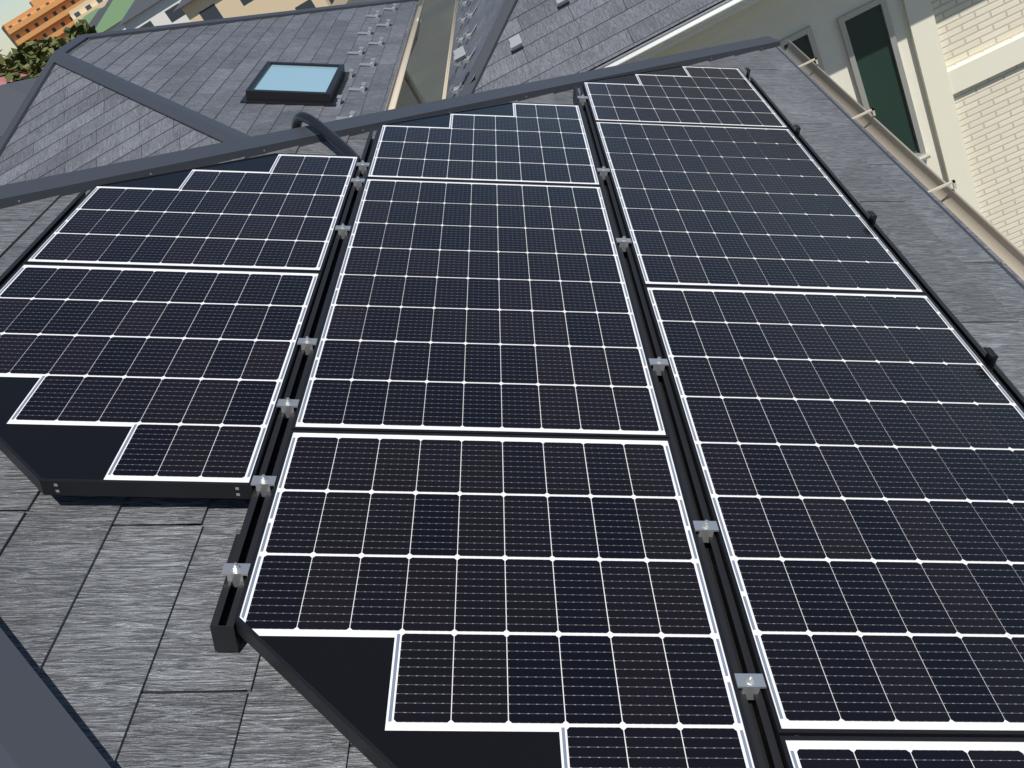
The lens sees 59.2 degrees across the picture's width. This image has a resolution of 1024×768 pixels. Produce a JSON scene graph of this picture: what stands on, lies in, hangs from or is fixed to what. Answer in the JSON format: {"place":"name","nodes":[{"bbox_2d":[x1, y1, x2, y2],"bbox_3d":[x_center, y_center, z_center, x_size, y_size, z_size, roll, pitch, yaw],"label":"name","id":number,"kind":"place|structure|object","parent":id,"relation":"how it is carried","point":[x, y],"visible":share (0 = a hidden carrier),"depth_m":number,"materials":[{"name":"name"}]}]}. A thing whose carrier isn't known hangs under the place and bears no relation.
{"place":"outdoors","nodes":[
{"label":"outdoors","id":0,"kind":"place"},
{"bbox_2d":[0,0,31,58],"label":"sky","id":1,"kind":"structure","parent":0,"point":[9,9],"materials":[{"name":"white"}]},
{"bbox_2d":[0,77,37,138],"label":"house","id":2,"kind":"structure","parent":0,"point":[13,95],"depth_m":47.58,"materials":[{"name":"grey"}]},
{"bbox_2d":[53,35,87,52],"bbox_3d":[-4.844,-3.689,9.873,0.173,0.091,0.730,-24,32,14],"label":"ridge cap","id":3,"kind":"object","parent":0,"point":[73,44],"visible":0.75,"depth_m":9.85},
{"bbox_2d":[83,8,100,23],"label":"lawn","id":4,"kind":"structure","parent":0,"point":[89,17],"depth_m":177.24,"materials":[{"name":"green plant"}]},
{"bbox_2d":[89,2,110,28],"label":"road","id":5,"kind":"structure","parent":0,"point":[97,17],"depth_m":130.26,"materials":[{"name":"grey asphalt"}]},
{"bbox_2d":[96,0,133,32],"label":"lawn","id":6,"kind":"structure","parent":0,"point":[113,15],"depth_m":107.80,"materials":[{"name":"green plant"}]},
{"bbox_2d":[118,0,190,28],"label":"building","id":7,"kind":"structure","parent":0,"point":[144,13],"depth_m":90.28,"materials":[{"name":"grey"}]},
{"bbox_2d":[173,0,347,21],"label":"building","id":8,"kind":"structure","parent":0,"point":[198,10],"depth_m":61.84,"materials":[{"name":"grey"}]},
{"bbox_2d":[384,3,416,110],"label":"roof edge trim","id":9,"kind":"structure","parent":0,"point":[399,60],"depth_m":10.13,"materials":[{"name":"grey metal"}]},
{"bbox_2d":[386,0,423,109],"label":"gutter","id":10,"kind":"object","parent":9,"relation":"attached to","point":[397,86],"visible":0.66,"depth_m":10.20,"materials":[{"name":"beige metal"}]},
{"bbox_2d":[346,0,457,102],"bbox_3d":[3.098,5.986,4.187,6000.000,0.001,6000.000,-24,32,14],"label":"ground","id":11,"kind":"structure","parent":0,"point":[427,65],"depth_m":39.87,"materials":[{"name":"concrete"}]},
{"bbox_2d":[0,72,26,84],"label":"house","id":12,"kind":"structure","parent":11,"relation":"on","point":[3,80],"depth_m":73.60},
{"bbox_2d":[10,48,21,57],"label":"tree","id":13,"kind":"object","parent":11,"relation":"on","point":[14,50],"visible":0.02,"depth_m":94.91,"materials":[{"name":"green plant"}]},
{"bbox_2d":[0,37,50,76],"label":"tree","id":14,"kind":"object","parent":11,"relation":"on","point":[4,63],"visible":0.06,"depth_m":79.15,"materials":[{"name":"green plant"}]},
{"bbox_2d":[0,37,52,76],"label":"tree","id":15,"kind":"object","parent":11,"relation":"on","point":[21,58],"visible":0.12,"depth_m":82.14,"materials":[{"name":"green plant"}]},
{"bbox_2d":[4,36,59,83],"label":"tree","id":16,"kind":"object","parent":11,"relation":"on","point":[41,53],"visible":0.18,"depth_m":71.82,"materials":[{"name":"green plant"}]},
{"bbox_2d":[9,36,72,74],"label":"tree","id":17,"kind":"object","parent":11,"relation":"on","point":[61,43],"visible":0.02,"depth_m":75.78,"materials":[{"name":"green plant"}]},
{"bbox_2d":[1,0,85,47],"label":"building","id":18,"kind":"structure","parent":11,"relation":"on","point":[40,19],"depth_m":220.14,"materials":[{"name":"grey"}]},
{"bbox_2d":[21,19,96,79],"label":"tree","id":19,"kind":"object","parent":11,"relation":"on","point":[82,26],"visible":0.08,"depth_m":67.64,"materials":[{"name":"green plant"}]},
{"bbox_2d":[68,0,107,23],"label":"building","id":20,"kind":"structure","parent":11,"relation":"on","point":[83,9],"depth_m":208.51,"materials":[{"name":"grey"}]},
{"bbox_2d":[396,70,425,107],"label":"house walls","id":21,"kind":"structure","parent":0,"point":[407,97],"depth_m":12.17,"materials":[{"name":"beige paint"}]},
{"bbox_2d":[0,53,55,155],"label":"ridge cap","id":22,"kind":"object","parent":21,"relation":"on","point":[24,107],"visible":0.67,"depth_m":9.37,"materials":[{"name":"grey metal"}]},
{"bbox_2d":[0,64,221,185],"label":"house roof","id":23,"kind":"structure","parent":21,"relation":"on","point":[71,121],"depth_m":8.80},
{"bbox_2d":[53,52,250,141],"bbox_3d":[-3.020,-2.473,8.232,0.174,1.857,4.642,-46,33,-22],"label":"ridge cap","id":24,"kind":"object","parent":21,"relation":"on","point":[201,123],"visible":0.55,"depth_m":8.48,"materials":[{"name":"grey metal"}]},
{"bbox_2d":[68,1,416,136],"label":"house roof","id":25,"kind":"structure","parent":21,"relation":"on","point":[212,71],"depth_m":9.82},
{"bbox_2d":[240,61,349,106],"bbox_3d":[-2.153,-2.995,9.015,0.787,0.518,1.130,-24,32,14],"label":"skylight","id":26,"kind":"object","parent":25,"relation":"on","point":[297,83],"visible":1,"depth_m":8.83},
{"bbox_2d":[335,3,395,119],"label":"snow guards","id":27,"kind":"object","parent":25,"relation":"on","point":[372,63],"visible":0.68,"depth_m":9.84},
{"bbox_2d":[82,0,418,39],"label":"roof ridge","id":28,"kind":"structure","parent":21,"relation":"on","point":[117,33],"depth_m":11.12,"materials":[{"name":"grey metal"}]},
{"bbox_2d":[405,18,421,103],"bbox_3d":[-0.127,-2.589,13.502,0.610,5.919,0.060,-24,32,14],"label":"downpipe","id":29,"kind":"object","parent":21,"relation":"attached to","point":[409,82],"visible":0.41,"depth_m":12.36,"materials":[{"name":"beige metal"}]},
{"bbox_2d":[442,0,457,98],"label":"gutter","id":30,"kind":"object","parent":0,"point":[449,57],"visible":0.16,"depth_m":10.50,"materials":[{"name":"beige metal"}]},
{"bbox_2d":[446,0,504,98],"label":"house roof","id":31,"kind":"structure","parent":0,"point":[484,15],"depth_m":9.06,"materials":[{"name":"grey tile"}]},
{"bbox_2d":[450,0,569,93],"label":"snow guards","id":32,"kind":"object","parent":31,"relation":"on","point":[515,41],"visible":0.98,"depth_m":7.97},
{"bbox_2d":[0,46,1023,767],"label":"roof","id":33,"kind":"structure","parent":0,"point":[108,604],"depth_m":1.73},
{"bbox_2d":[776,46,1023,289],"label":"roof edge trim","id":34,"kind":"structure","parent":33,"relation":"attached to","point":[1016,280],"depth_m":3.62,"materials":[{"name":"grey metal"}]},
{"bbox_2d":[785,40,1023,280],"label":"gutter","id":35,"kind":"object","parent":33,"relation":"attached to","point":[1003,247],"visible":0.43,"depth_m":3.82,"materials":[{"name":"beige metal"}]},
{"bbox_2d":[798,58,956,192],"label":"gutter brackets","id":36,"kind":"object","parent":35,"relation":"attached to","point":[953,182],"visible":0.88,"depth_m":4.27,"materials":[{"name":"beige metal"}]},
{"bbox_2d":[475,0,722,92],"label":"house roof","id":37,"kind":"structure","parent":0,"point":[573,37],"depth_m":7.51,"materials":[{"name":"grey tile"}]},
{"bbox_2d":[589,0,759,70],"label":"roof edge trim","id":38,"kind":"structure","parent":37,"relation":"attached to","point":[698,29],"depth_m":7.21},
{"bbox_2d":[600,0,749,68],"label":"gutter","id":39,"kind":"object","parent":38,"relation":"attached to","point":[695,23],"depth_m":7.15,"materials":[{"name":"white metal"}]},
{"bbox_2d":[702,0,947,182],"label":"house wall panel","id":40,"kind":"structure","parent":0,"point":[819,17],"depth_m":7.73,"materials":[{"name":"beige paint"}]},
{"bbox_2d":[779,25,824,71],"bbox_3d":[2.635,-2.606,7.944,0.340,1.025,0.090,-24,32,14],"label":"house window","id":41,"kind":"structure","parent":40,"relation":"in","point":[803,40],"depth_m":7.73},
{"bbox_2d":[836,0,930,160],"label":"window","id":42,"kind":"structure","parent":40,"relation":"in","point":[872,49],"depth_m":7.88,"materials":[{"name":"green glass"}]},
{"bbox_2d":[931,0,1023,252],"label":"house walls","id":43,"kind":"structure","parent":0,"point":[990,111],"depth_m":8.12,"materials":[{"name":"beige brick"}]},
{"bbox_2d":[459,0,517,95],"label":"house hip cap","id":44,"kind":"object","parent":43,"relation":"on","point":[490,44],"depth_m":7.82,"materials":[{"name":"grey metal"}]},
{"bbox_2d":[646,0,1023,213],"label":"house trim","id":45,"kind":"structure","parent":43,"relation":"attached to","point":[942,84],"depth_m":7.84,"materials":[{"name":"beige paint"}]},
{"bbox_3d":[-2.080,4.382,5.481,10.429,5.775,6.027,-24,32,14],"label":"house","id":46,"kind":"object","parent":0,"visible":0},
{"bbox_3d":[-2.332,1.688,1.651,8.000,2.072,3.920,-24,32,14],"label":"roof","id":47,"kind":"object","parent":46,"relation":"on","visible":0},
{"bbox_2d":[0,189,86,286],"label":"rack rail","id":48,"kind":"object","parent":47,"relation":"on","point":[34,245],"visible":0.2,"depth_m":2.73,"materials":[{"name":"black metal"}]},
{"bbox_2d":[0,628,110,767],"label":"ridge cap","id":49,"kind":"object","parent":47,"relation":"on","point":[39,727],"visible":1,"depth_m":1.41,"materials":[{"name":"grey metal"}]},
{"bbox_2d":[210,128,379,651],"bbox_3d":[-0.527,-0.282,2.623,0.100,0.074,2.572,1,34,-3],"label":"rack rail","id":50,"kind":"object","parent":47,"relation":"on","point":[226,637],"visible":0.52,"depth_m":1.96,"materials":[{"name":"black metal"}]},
{"bbox_2d":[0,263,321,498],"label":"solar panel","id":51,"kind":"object","parent":50,"relation":"on","point":[126,381],"visible":0.98,"depth_m":2.13,"materials":[{"name":"black"}]},
{"bbox_2d":[23,153,359,276],"bbox_3d":[-0.978,-0.582,2.968,0.840,0.038,0.930,1,34,-3],"label":"solar panel","id":52,"kind":"object","parent":50,"relation":"on","point":[277,212],"visible":0.95,"depth_m":2.85,"materials":[{"name":"black"}]},
{"bbox_2d":[221,563,250,586],"bbox_3d":[-0.499,0.343,1.634,0.047,0.046,0.026,1,34,-3],"label":"mounting clamp","id":53,"kind":"object","parent":50,"relation":"attached to","point":[235,573],"visible":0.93,"depth_m":1.62,"materials":[{"name":"silver metal"}]},
{"bbox_2d":[251,474,276,496],"bbox_3d":[-0.504,0.204,1.836,0.047,0.046,0.026,1,34,-3],"label":"mounting clamp","id":54,"kind":"object","parent":50,"relation":"attached to","point":[263,484],"visible":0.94,"depth_m":1.83,"materials":[{"name":"silver metal"}]},
{"bbox_2d":[277,397,299,417],"bbox_3d":[-0.510,0.051,2.059,0.047,0.046,0.026,1,34,-3],"label":"mounting clamp","id":55,"kind":"object","parent":50,"relation":"attached to","point":[287,405],"visible":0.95,"depth_m":2.05,"materials":[{"name":"silver metal"}]},
{"bbox_2d":[297,336,317,354],"bbox_3d":[-0.516,-0.100,2.279,0.047,0.046,0.026,1,34,-3],"label":"mounting clamp","id":56,"kind":"object","parent":50,"relation":"attached to","point":[307,343],"visible":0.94,"depth_m":2.27,"materials":[{"name":"silver metal"}]},
{"bbox_2d":[335,223,350,238],"bbox_3d":[-0.531,-0.483,2.838,0.047,0.046,0.026,1,34,-3],"label":"mounting clamp","id":57,"kind":"object","parent":50,"relation":"attached to","point":[343,229],"visible":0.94,"depth_m":2.83,"materials":[{"name":"silver metal"}]},
{"bbox_2d":[351,176,364,189],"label":"mounting clamp","id":58,"kind":"object","parent":50,"relation":"attached to","point":[358,181],"visible":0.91,"depth_m":3.15,"materials":[{"name":"silver metal"}]},
{"bbox_2d":[356,160,369,173],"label":"mounting clamp","id":59,"kind":"object","parent":50,"relation":"attached to","point":[362,165],"visible":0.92,"depth_m":3.28,"materials":[{"name":"silver metal"}]},
{"bbox_2d":[291,112,362,196],"bbox_3d":[-0.756,-0.921,3.614,0.165,0.286,1.074,-38,31,-9],"label":"cable conduit","id":60,"kind":"object","parent":47,"relation":"on","point":[334,139],"visible":0.46,"depth_m":3.58,"materials":[{"name":"black plastic"}]},
{"bbox_2d":[0,36,780,208],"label":"roof ridge cap","id":61,"kind":"object","parent":47,"relation":"on","point":[32,190],"visible":0.78,"depth_m":3.72,"materials":[{"name":"grey metal"}]},
{"bbox_2d":[573,86,783,767],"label":"rack rail","id":62,"kind":"object","parent":47,"relation":"on","point":[762,736],"visible":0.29,"depth_m":1.89,"materials":[{"name":"black metal"}]},
{"bbox_2d":[291,178,669,438],"bbox_3d":[-0.083,-0.290,2.613,0.840,0.038,1.464,1,34,-3],"label":"solar panel","id":63,"kind":"object","parent":62,"relation":"on","point":[474,307],"visible":0.98,"depth_m":2.40,"materials":[{"name":"black"}]},
{"bbox_2d":[366,102,600,185],"bbox_3d":[-0.110,-0.969,3.604,0.840,0.038,0.930,1,34,-3],"label":"solar panel","id":64,"kind":"object","parent":62,"relation":"on","point":[533,143],"visible":0.97,"depth_m":3.50,"materials":[{"name":"black"}]},
{"bbox_2d":[235,430,759,767],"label":"solar panel","id":65,"kind":"object","parent":62,"relation":"on","point":[425,600],"visible":1,"depth_m":1.59,"materials":[{"name":"black"}]},
{"bbox_2d":[577,94,587,104],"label":"mounting clamp","id":66,"kind":"object","parent":62,"relation":"on","point":[582,98],"visible":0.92,"depth_m":4.08,"materials":[{"name":"silver metal"}]},
{"bbox_2d":[597,166,609,179],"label":"mounting clamp","id":67,"kind":"object","parent":62,"relation":"on","point":[603,171],"visible":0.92,"depth_m":3.34,"materials":[{"name":"silver metal"}]},
{"bbox_2d":[616,236,631,251],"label":"mounting clamp","id":68,"kind":"object","parent":62,"relation":"on","point":[623,242],"visible":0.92,"depth_m":2.85,"materials":[{"name":"silver metal"}]},
{"bbox_2d":[649,357,668,375],"bbox_3d":[0.369,-0.048,2.274,0.047,0.046,0.026,1,34,-3],"label":"mounting clamp","id":69,"kind":"object","parent":62,"relation":"on","point":[658,364],"visible":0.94,"depth_m":2.26,"materials":[{"name":"silver metal"}]},
{"bbox_2d":[693,520,718,542],"bbox_3d":[0.382,0.288,1.784,0.047,0.046,0.026,1,34,-3],"label":"mounting clamp","id":70,"kind":"object","parent":62,"relation":"on","point":[706,529],"visible":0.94,"depth_m":1.77,"materials":[{"name":"silver metal"}]},
{"bbox_2d":[734,673,765,699],"bbox_3d":[0.390,0.494,1.483,0.047,0.046,0.026,1,34,-3],"label":"mounting clamp","id":71,"kind":"object","parent":62,"relation":"on","point":[749,685],"visible":0.95,"depth_m":1.47,"materials":[{"name":"silver metal"}]},
{"bbox_2d":[749,77,1023,408],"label":"rack rail","id":72,"kind":"object","parent":47,"relation":"on","point":[981,353],"visible":0.18,"depth_m":2.84,"materials":[{"name":"black metal"}]},
{"bbox_2d":[582,66,788,127],"bbox_3d":[0.758,-1.355,4.238,0.840,0.038,0.930,1,34,-3],"label":"solar panel","id":73,"kind":"object","parent":72,"relation":"on","point":[702,95],"visible":0.93,"depth_m":4.14,"materials":[{"name":"black"}]},
{"bbox_2d":[745,67,752,83],"bbox_3d":[1.189,-1.546,4.522,0.046,0.069,0.044,1,34,-3],"label":"rack end clip","id":74,"kind":"object","parent":72,"relation":"on","point":[748,72],"visible":0.63,"depth_m":4.50,"materials":[{"name":"black metal"}]},
{"bbox_2d":[594,121,926,293],"bbox_3d":[0.784,-0.676,3.247,0.840,0.038,1.464,1,34,-3],"label":"solar panel","id":75,"kind":"object","parent":72,"relation":"on","point":[715,206],"visible":0.98,"depth_m":3.07,"materials":[{"name":"black"}]},
{"bbox_2d":[793,125,802,143],"bbox_3d":[1.209,-1.052,3.801,0.046,0.069,0.044,1,34,-3],"label":"rack end clip","id":76,"kind":"object","parent":72,"relation":"on","point":[797,131],"visible":0.67,"depth_m":3.79,"materials":[{"name":"black metal"}]},
{"bbox_2d":[643,286,1023,742],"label":"solar panel","id":77,"kind":"object","parent":72,"relation":"on","point":[858,459],"visible":0.95,"depth_m":1.87,"materials":[{"name":"black"}]},
{"bbox_2d":[867,211,878,234],"bbox_3d":[1.229,-0.547,3.064,0.046,0.069,0.044,1,34,-3],"label":"rack end clip","id":78,"kind":"object","parent":72,"relation":"on","point":[872,219],"visible":0.67,"depth_m":3.05,"materials":[{"name":"black metal"}]},
{"bbox_2d":[777,736,1023,767],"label":"solar panel","id":79,"kind":"object","parent":72,"relation":"on","point":[877,752],"visible":0.89,"depth_m":1.39,"materials":[{"name":"black"}]},
{"bbox_2d":[983,347,997,377],"bbox_3d":[1.248,-0.054,2.345,0.046,0.069,0.044,1,34,-3],"label":"rack end clip","id":80,"kind":"object","parent":72,"relation":"on","point":[990,358],"visible":0.67,"depth_m":2.33,"materials":[{"name":"black metal"}]}
]}

